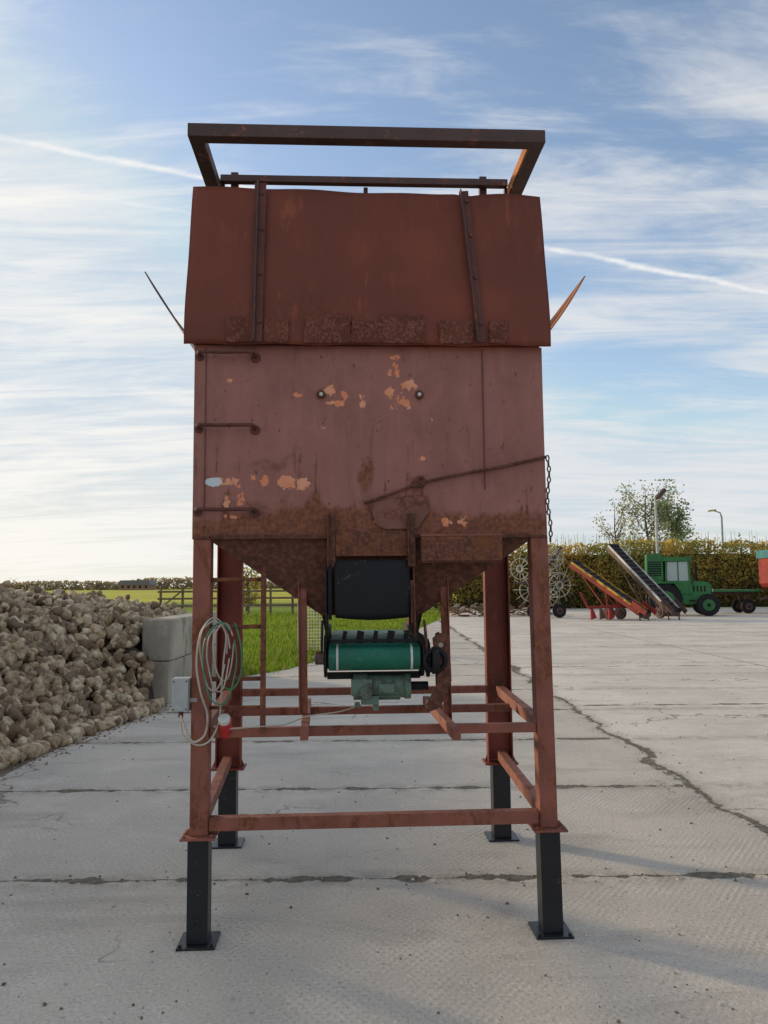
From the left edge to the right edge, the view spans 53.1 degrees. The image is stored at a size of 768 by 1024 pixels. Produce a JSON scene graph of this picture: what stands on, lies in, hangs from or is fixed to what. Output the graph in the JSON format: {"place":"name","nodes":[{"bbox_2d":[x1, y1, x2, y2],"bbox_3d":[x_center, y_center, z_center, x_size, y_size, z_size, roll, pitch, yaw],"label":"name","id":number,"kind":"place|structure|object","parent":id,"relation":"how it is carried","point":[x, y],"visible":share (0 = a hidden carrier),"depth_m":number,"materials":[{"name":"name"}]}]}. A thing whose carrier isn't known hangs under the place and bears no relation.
{"place":"outdoors","nodes":[
{"label":"outdoors","id":0,"kind":"place"},
{"bbox_2d":[118,580,156,589],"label":"distant farm barn","id":1,"kind":"structure","parent":0,"point":[137,584],"depth_m":393.20,"materials":[{"name":"grey"}]},
{"bbox_2d":[145,123,584,950],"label":"steel hopper tower","id":2,"kind":"structure","parent":0,"point":[369,433],"depth_m":3.69,"materials":[{"name":"metal"}]},
{"bbox_2d":[0,607,767,1023],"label":"concrete yard","id":3,"kind":"structure","parent":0,"point":[616,815],"depth_m":4.43,"materials":[{"name":"grey concrete"}]},
{"bbox_2d":[0,580,187,778],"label":"sugar beet pile","id":4,"kind":"object","parent":3,"relation":"on","point":[74,666],"visible":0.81,"depth_m":9.36,"materials":[{"name":"food"}]},
{"bbox_2d":[142,611,216,703],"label":"blocks","id":5,"kind":"structure","parent":3,"relation":"on","point":[167,645],"depth_m":10.60,"materials":[{"name":"concrete"}]},
{"bbox_2d":[1,659,767,1023],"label":"gravel debris","id":6,"kind":"object","parent":3,"relation":"on","point":[407,885],"visible":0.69,"depth_m":4.18,"materials":[{"name":"grey gravel"}]},
{"bbox_2d":[439,603,552,616],"bbox_3d":[5.754,4.978,39.210,6.012,0.736,3.589,-1,-5,0],"label":"scrap wood pile","id":7,"kind":"object","parent":3,"relation":"on","point":[470,610],"visible":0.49,"depth_m":38.42,"materials":[{"name":"brown wood"}]},
{"bbox_2d":[509,542,572,617],"bbox_3d":[7.543,3.162,36.578,2.821,3.657,2.586,1,-6,-17],"label":"hay tedder","id":8,"kind":"object","parent":3,"relation":"on","point":[559,610],"visible":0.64,"depth_m":36.27,"materials":[{"name":"paint"}]},
{"bbox_2d":[580,592,623,619],"bbox_3d":[9.375,4.019,33.003,1.948,1.180,0.214,0,-5,-7],"label":"red plough","id":9,"kind":"object","parent":3,"relation":"on","point":[603,616],"visible":0.97,"depth_m":32.94,"materials":[{"name":"paint"}]},
{"bbox_2d":[569,561,656,620],"bbox_3d":[10.000,3.400,33.763,1.140,2.622,4.039,4,-7,-37],"label":"yellow belt elevator","id":10,"kind":"object","parent":3,"relation":"on","point":[643,609],"visible":0.81,"depth_m":33.52,"materials":[{"name":"metal"}]},
{"bbox_2d":[606,544,687,619],"bbox_3d":[11.836,3.046,34.436,1.222,3.423,4.081,2,-6,-25],"label":"dark belt elevator","id":11,"kind":"object","parent":3,"relation":"on","point":[659,596],"visible":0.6,"depth_m":34.20,"materials":[{"name":"black rubber"}]},
{"bbox_2d":[654,488,666,552],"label":"street lamp","id":12,"kind":"object","parent":3,"relation":"on","point":[659,495],"visible":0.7,"depth_m":42.06,"materials":[{"name":"metal"}]},
{"bbox_2d":[645,553,720,615],"bbox_3d":[14.389,3.502,37.310,3.219,2.999,2.160,-2,-6,14],"label":"green tractor","id":13,"kind":"object","parent":3,"relation":"on","point":[671,577],"visible":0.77,"depth_m":36.69,"materials":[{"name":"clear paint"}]},
{"bbox_2d":[711,589,760,613],"bbox_3d":[17.061,4.577,39.364,3.661,1.200,1.800,-1,-5,4],"label":"flatbed trailer","id":14,"kind":"object","parent":3,"relation":"on","point":[746,605],"visible":0.95,"depth_m":38.82,"materials":[{"name":"paint"}]},
{"bbox_2d":[756,550,767,603],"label":"red hopper wagon","id":15,"kind":"object","parent":3,"relation":"on","point":[762,556],"visible":1,"depth_m":38.36,"materials":[{"name":"paint"}]},
{"bbox_2d":[0,0,767,587],"label":"sky","id":16,"kind":"structure","parent":0,"point":[649,176],"materials":[{"name":"blue"}]},
{"bbox_2d":[22,586,767,675],"bbox_3d":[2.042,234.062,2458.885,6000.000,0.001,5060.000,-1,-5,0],"label":"grass field","id":17,"kind":"structure","parent":0,"point":[144,596],"depth_m":98.90,"materials":[{"name":"green plant"}]},
{"bbox_2d":[0,576,280,590],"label":"distant treeline","id":18,"kind":"object","parent":17,"relation":"on","point":[91,585],"visible":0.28,"depth_m":431.65,"materials":[{"name":"green plant"}]},
{"bbox_2d":[157,588,315,614],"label":"wooden fence","id":19,"kind":"object","parent":17,"relation":"on","point":[248,598],"visible":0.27,"depth_m":43.62,"materials":[{"name":"brown wood"}]},
{"bbox_2d":[243,564,268,610],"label":"tree","id":20,"kind":"object","parent":17,"relation":"on","point":[256,594],"visible":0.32,"depth_m":49.62,"materials":[{"name":"green plant"}]},
{"bbox_2d":[297,604,323,651],"bbox_3d":[-1.793,2.839,18.818,0.645,1.180,0.040,-1,-5,0],"label":"wire panel","id":21,"kind":"object","parent":17,"relation":"on","point":[313,629],"visible":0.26,"depth_m":18.80,"materials":[{"name":"beige paint"}]},
{"bbox_2d":[243,611,440,676],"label":"grass","id":22,"kind":"structure","parent":17,"relation":"on","point":[273,655],"depth_m":24.84,"materials":[{"name":"green plant"}]},
{"bbox_2d":[436,530,767,608],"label":"hedge","id":23,"kind":"object","parent":17,"relation":"on","point":[727,570],"visible":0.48,"depth_m":48.96,"materials":[{"name":"green plant"}]},
{"bbox_2d":[593,498,639,553],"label":"birch tree","id":24,"kind":"object","parent":17,"relation":"on","point":[618,535],"visible":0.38,"depth_m":56.24,"materials":[{"name":"green plant"}]},
{"bbox_2d":[614,479,685,553],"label":"birch tree","id":25,"kind":"object","parent":17,"relation":"on","point":[665,503],"visible":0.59,"depth_m":56.12,"materials":[{"name":"green plant"}]},
{"bbox_2d":[652,498,700,553],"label":"birch tree","id":26,"kind":"object","parent":17,"relation":"on","point":[675,525],"visible":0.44,"depth_m":56.64,"materials":[{"name":"green plant"}]},
{"bbox_2d":[708,509,724,553],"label":"street lamp","id":27,"kind":"object","parent":17,"relation":"on","point":[714,510],"visible":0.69,"depth_m":54.61,"materials":[{"name":"grey metal"}]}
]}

